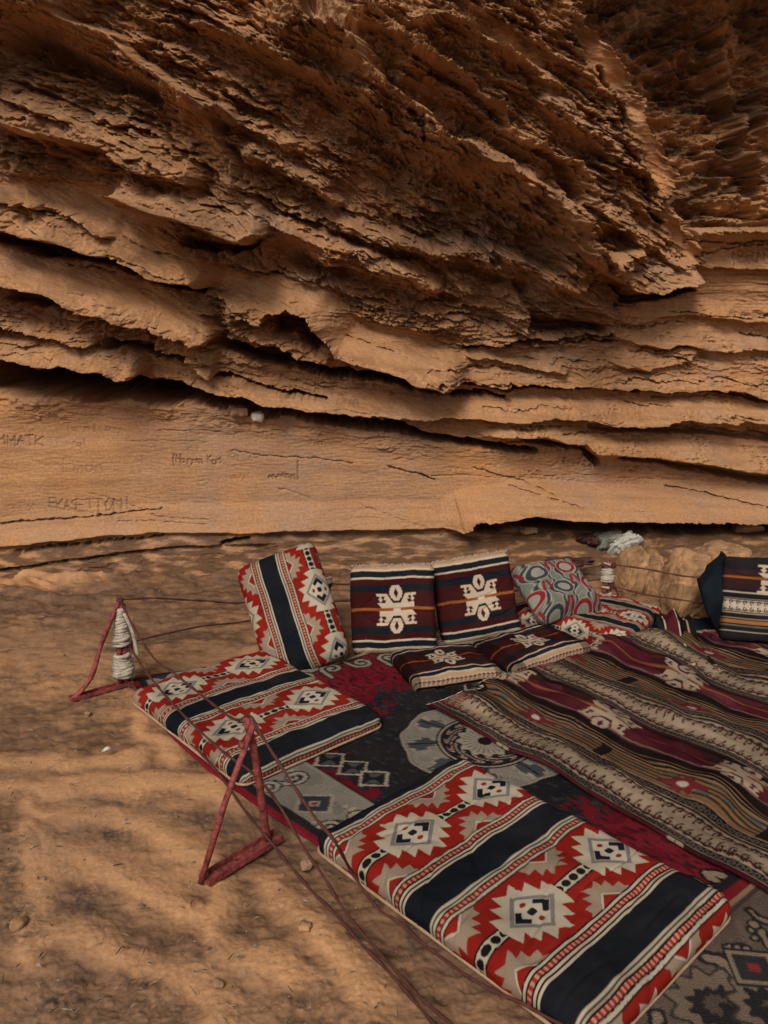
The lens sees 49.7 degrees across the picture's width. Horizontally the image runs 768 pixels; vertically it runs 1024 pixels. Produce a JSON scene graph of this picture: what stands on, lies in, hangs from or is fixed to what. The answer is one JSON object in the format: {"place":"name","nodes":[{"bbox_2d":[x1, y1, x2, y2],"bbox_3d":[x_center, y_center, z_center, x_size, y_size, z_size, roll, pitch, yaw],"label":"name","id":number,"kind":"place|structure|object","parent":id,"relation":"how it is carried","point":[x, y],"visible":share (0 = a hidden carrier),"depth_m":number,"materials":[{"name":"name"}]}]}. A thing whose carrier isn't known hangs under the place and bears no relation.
{"place":"outdoors","nodes":[
{"label":"outdoors","id":0,"kind":"place"},
{"bbox_2d":[0,0,767,577],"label":"cliff","id":1,"kind":"structure","parent":0,"point":[424,280],"depth_m":4.65,"materials":[{"name":"stone"}]},
{"bbox_2d":[227,405,247,416],"bbox_3d":[-0.840,-0.578,4.763,0.115,0.066,0.099,2,18,-18],"label":"stone","id":2,"kind":"object","parent":1,"relation":"on","point":[237,411],"visible":1,"depth_m":4.74,"materials":[{"name":"brown stone"}]},
{"bbox_2d":[251,411,263,421],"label":"stone","id":3,"kind":"object","parent":1,"relation":"on","point":[257,416],"visible":1,"depth_m":4.76,"materials":[{"name":"white stone"}]},
{"bbox_2d":[593,529,621,551],"bbox_3d":[1.398,0.180,5.135,0.261,0.129,0.163,-11,13,3],"label":"rag","id":4,"kind":"object","parent":1,"relation":"on","point":[607,538],"visible":0.65,"depth_m":5.09,"materials":[{"name":"grey fabric"}]},
{"bbox_2d":[576,533,601,546],"bbox_3d":[1.274,0.178,5.117,0.189,0.075,0.132,11,13,-3],"label":"rag","id":5,"kind":"object","parent":4,"relation":"on","point":[591,540],"visible":0.97,"depth_m":5.08,"materials":[{"name":"fabric"}]},
{"bbox_2d":[607,530,644,554],"bbox_3d":[1.474,0.197,5.105,0.244,0.132,0.140,-21,15,-1],"label":"plastic bag","id":6,"kind":"object","parent":1,"relation":"on","point":[626,539],"visible":0.78,"depth_m":5.06,"materials":[{"name":"white plastic"}]},
{"bbox_2d":[731,523,764,532],"bbox_3d":[2.393,0.106,5.468,0.209,0.064,0.108,-3,14,-11],"label":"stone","id":7,"kind":"object","parent":1,"relation":"on","point":[739,528],"visible":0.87,"depth_m":5.43,"materials":[{"name":"brown stone"}]},
{"bbox_2d":[0,552,767,1023],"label":"ground","id":8,"kind":"structure","parent":0,"point":[44,718],"depth_m":2.31,"materials":[{"name":"brown sand"}]},
{"bbox_2d":[9,915,28,932],"bbox_3d":[-0.922,1.039,2.093,0.040,0.029,0.046,1,14,5],"label":"pebble","id":9,"kind":"object","parent":8,"relation":"on","point":[17,924],"visible":1,"depth_m":2.08,"materials":[{"name":"stone"}]},
{"bbox_2d":[69,599,139,701],"bbox_3d":[-1.154,0.542,3.373,0.283,0.392,0.163,-6,15,-25],"label":"rope stand","id":10,"kind":"object","parent":8,"relation":"on","point":[123,666],"visible":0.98,"depth_m":3.36,"materials":[{"name":"red paint"}]},
{"bbox_2d":[121,597,244,603],"bbox_3d":[-0.701,0.353,3.727,1.074,0.202,0.074,-13,19,-42],"label":"rope","id":11,"kind":"object","parent":10,"relation":"attached to","point":[162,598],"visible":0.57,"depth_m":3.56,"materials":[{"name":"red fabric"}]},
{"bbox_2d":[127,619,250,646],"bbox_3d":[-0.685,0.488,3.770,1.066,0.108,0.095,-13,19,-42],"label":"rope","id":12,"kind":"object","parent":10,"relation":"attached to","point":[130,645],"visible":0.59,"depth_m":3.60,"materials":[{"name":"red fabric"}]},
{"bbox_2d":[101,746,111,751],"bbox_3d":[-0.966,0.825,2.889,0.041,0.016,0.016,-9,17,-33],"label":"paper scrap","id":13,"kind":"object","parent":8,"relation":"on","point":[106,748],"visible":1,"depth_m":2.88,"materials":[{"name":"paper"}]},
{"bbox_2d":[0,578,416,1023],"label":"debris","id":14,"kind":"object","parent":8,"relation":"on","point":[142,904],"visible":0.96,"depth_m":2.00,"materials":[{"name":"brown stone"}]},
{"bbox_2d":[212,977,223,988],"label":"pebble","id":15,"kind":"object","parent":8,"relation":"on","point":[217,983],"visible":1,"depth_m":1.90,"materials":[{"name":"stone"}]},
{"bbox_2d":[197,716,283,886],"bbox_3d":[-0.401,0.781,2.292,0.054,0.428,0.283,12,18,40],"label":"rope stand","id":16,"kind":"object","parent":8,"relation":"on","point":[244,855],"visible":0.98,"depth_m":2.30,"materials":[{"name":"red paint"}]},
{"bbox_2d":[127,646,452,1023],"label":"rope","id":17,"kind":"object","parent":16,"relation":"attached to","point":[385,959],"visible":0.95,"depth_m":2.21,"materials":[{"name":"red fabric"}]},
{"bbox_2d":[116,597,562,1023],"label":"rope","id":18,"kind":"object","parent":16,"relation":"on","point":[401,924],"visible":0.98,"depth_m":2.06,"materials":[{"name":"red fabric"}]},
{"bbox_2d":[128,681,436,1023],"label":"rope","id":19,"kind":"object","parent":8,"relation":"on","point":[404,989],"visible":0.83,"depth_m":2.15,"materials":[{"name":"red fabric"}]},
{"bbox_2d":[297,920,311,931],"bbox_3d":[-0.200,1.042,2.085,0.037,0.024,0.030,3,14,12],"label":"pebble","id":20,"kind":"object","parent":8,"relation":"on","point":[304,926],"visible":1,"depth_m":2.08,"materials":[{"name":"stone"}]},
{"bbox_2d":[300,858,312,870],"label":"pebble","id":21,"kind":"object","parent":8,"relation":"on","point":[306,864],"visible":0.87,"depth_m":2.31,"materials":[{"name":"stone"}]},
{"bbox_2d":[324,573,332,590],"bbox_3d":[-0.287,0.429,4.102,0.071,0.257,0.066,0,14,0],"label":"rope stand","id":22,"kind":"object","parent":8,"relation":"on","point":[328,576],"visible":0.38,"depth_m":4.06,"materials":[{"name":"white fabric"}]},
{"bbox_2d":[132,601,750,900],"bbox_3d":[0.448,0.765,3.244,2.192,0.018,2.281,-11,17,-38],"label":"carpet","id":23,"kind":"object","parent":8,"relation":"on","point":[414,738],"visible":0.22,"depth_m":2.80,"materials":[{"name":"carpet"}]},
{"bbox_2d":[133,651,380,785],"bbox_3d":[-0.496,0.738,3.163,0.630,0.085,0.817,-12,18,-40],"label":"mattress","id":24,"kind":"object","parent":23,"relation":"on","point":[299,716],"visible":0.98,"depth_m":3.05,"materials":[{"name":"fabric"}]},
{"bbox_2d":[238,543,348,669],"bbox_3d":[-0.407,0.443,3.702,0.352,0.559,0.523,-8,16,-29],"label":"cushion","id":25,"kind":"object","parent":24,"relation":"on","point":[292,610],"visible":0.89,"depth_m":3.63,"materials":[{"name":"fabric"}]},
{"bbox_2d":[350,562,436,653],"bbox_3d":[0.043,0.438,3.792,0.395,0.409,0.224,0,14,0],"label":"backrest cushion","id":26,"kind":"object","parent":23,"relation":"on","point":[392,608],"visible":0.92,"depth_m":3.74,"materials":[{"name":"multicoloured fabric"}]},
{"bbox_2d":[390,643,500,690],"bbox_3d":[0.261,0.646,3.554,0.404,0.071,0.323,-4,14,-17],"label":"seat cushion","id":27,"kind":"object","parent":23,"relation":"on","point":[443,666],"visible":1,"depth_m":3.47,"materials":[{"name":"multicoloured fabric"}]},
{"bbox_2d":[431,549,520,643],"bbox_3d":[0.434,0.402,3.943,0.415,0.423,0.213,-4,14,-14],"label":"backrest cushion","id":28,"kind":"object","parent":23,"relation":"on","point":[474,595],"visible":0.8,"depth_m":3.89,"materials":[{"name":"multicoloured fabric"}]},
{"bbox_2d":[317,759,730,1023],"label":"mattress","id":29,"kind":"object","parent":23,"relation":"on","point":[526,897],"visible":0.99,"depth_m":2.10,"materials":[{"name":"fabric"}]},
{"bbox_2d":[471,623,590,673],"bbox_3d":[0.657,0.601,3.737,0.468,0.074,0.329,-9,16,-32],"label":"seat cushion","id":30,"kind":"object","parent":23,"relation":"on","point":[520,650],"visible":0.91,"depth_m":3.67,"materials":[{"name":"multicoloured fabric"}]},
{"bbox_2d":[518,593,660,641],"bbox_3d":[1.020,0.499,4.116,0.588,0.098,0.505,9,16,32],"label":"mattress","id":31,"kind":"object","parent":23,"relation":"on","point":[617,615],"visible":0.46,"depth_m":3.95,"materials":[{"name":"fabric"}]},
{"bbox_2d":[510,558,601,624],"bbox_3d":[0.840,0.369,4.074,0.379,0.250,0.318,-7,15,-26],"label":"pillow","id":32,"kind":"object","parent":31,"relation":"on","point":[551,591],"visible":0.95,"depth_m":3.98,"materials":[{"name":"fabric"}]},
{"bbox_2d":[427,628,767,892],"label":"kilim","id":33,"kind":"object","parent":23,"relation":"on","point":[652,729],"visible":0.89,"depth_m":3.03,"materials":[{"name":"fabric"}]},
{"bbox_2d":[654,609,722,671],"bbox_3d":[1.349,0.573,3.730,0.208,0.118,0.477,1,14,5],"label":"throw","id":34,"kind":"object","parent":33,"relation":"on","point":[674,621],"visible":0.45,"depth_m":3.87,"materials":[{"name":"fabric"}]},
{"bbox_2d":[697,551,767,642],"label":"backrest cushion","id":35,"kind":"object","parent":33,"relation":"on","point":[733,592],"visible":1,"depth_m":3.82,"materials":[{"name":"multicoloured fabric"}]},
{"bbox_2d":[589,580,616,594],"bbox_3d":[1.104,0.472,4.487,0.278,0.190,0.237,-4,20,-17],"label":"rock slab","id":36,"kind":"object","parent":8,"relation":"on","point":[596,586],"visible":0.06,"depth_m":4.44,"materials":[{"name":"stone"}]},
{"bbox_2d":[544,556,595,566],"bbox_3d":[1.072,0.285,4.780,0.299,0.048,0.153,3,14,-1],"label":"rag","id":37,"kind":"object","parent":36,"relation":"on","point":[580,561],"visible":0.66,"depth_m":4.76,"materials":[{"name":"red fabric"}]},
{"bbox_2d":[600,561,618,595],"bbox_3d":[1.184,0.383,4.282,0.138,0.263,0.071,6,15,22],"label":"rope stand","id":38,"kind":"object","parent":8,"relation":"on","point":[607,576],"visible":0.62,"depth_m":4.26,"materials":[{"name":"white fabric"}]},
{"bbox_2d":[328,563,605,586],"bbox_3d":[0.433,0.326,4.179,1.443,0.084,0.029,-2,14,-8],"label":"rope","id":39,"kind":"object","parent":38,"relation":"attached to","point":[602,565],"visible":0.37,"depth_m":4.25,"materials":[{"name":"brown fabric"}]},
{"bbox_2d":[334,578,600,601],"bbox_3d":[0.433,0.399,4.196,1.445,0.081,0.029,-2,14,-8],"label":"rope","id":40,"kind":"object","parent":38,"relation":"attached to","point":[514,591],"visible":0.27,"depth_m":4.12,"materials":[{"name":"red fabric"}]},
{"bbox_2d":[611,562,699,577],"bbox_3d":[1.376,0.298,4.099,0.524,0.050,0.035,9,16,33],"label":"rope","id":41,"kind":"object","parent":38,"relation":"attached to","point":[614,565],"visible":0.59,"depth_m":4.13,"materials":[{"name":"brown fabric"}]},
{"bbox_2d":[609,584,702,603],"bbox_3d":[1.376,0.420,4.127,0.524,0.032,0.038,9,16,33],"label":"rope","id":42,"kind":"object","parent":38,"relation":"attached to","point":[613,586],"visible":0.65,"depth_m":4.16,"materials":[{"name":"brown fabric"}]},
{"bbox_2d":[614,545,649,595],"bbox_3d":[1.361,0.340,4.561,0.166,0.330,0.209,3,13,-12],"label":"boulder","id":43,"kind":"object","parent":8,"relation":"on","point":[633,579],"visible":0.81,"depth_m":4.49,"materials":[{"name":"stone"}]},
{"bbox_2d":[646,548,664,595],"bbox_3d":[1.479,0.387,4.554,0.132,0.374,0.199,-6,13,7],"label":"boulder","id":44,"kind":"object","parent":8,"relation":"on","point":[655,579],"visible":0.4,"depth_m":4.47,"materials":[{"name":"stone"}]},
{"bbox_2d":[659,547,712,617],"bbox_3d":[1.588,0.400,4.297,0.293,0.433,0.282,2,13,-6],"label":"boulder","id":45,"kind":"object","parent":8,"relation":"on","point":[684,561],"visible":0.53,"depth_m":4.20,"materials":[{"name":"stone"}]},
{"bbox_2d":[651,613,740,641],"bbox_3d":[1.423,0.558,4.037,0.587,0.040,0.387,3,14,14],"label":"floor cloth","id":46,"kind":"object","parent":8,"relation":"on","point":[702,623],"visible":0.2,"depth_m":4.06,"materials":[{"name":"fabric"}]},
{"bbox_2d":[635,883,767,1023],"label":"carpet","id":47,"kind":"object","parent":8,"relation":"on","point":[722,978],"visible":0.71,"depth_m":1.92,"materials":[{"name":"carpet"}]},
{"bbox_2d":[696,540,752,559],"bbox_3d":[1.926,0.302,4.703,0.330,0.268,0.331,-7,15,-26],"label":"boulder","id":48,"kind":"object","parent":8,"relation":"on","point":[713,549],"visible":0.29,"depth_m":4.61,"materials":[{"name":"stone"}]},
{"bbox_2d":[518,526,537,534],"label":"stone","id":49,"kind":"object","parent":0,"point":[524,530],"visible":1,"depth_m":5.07,"materials":[{"name":"brown stone"}]}
]}

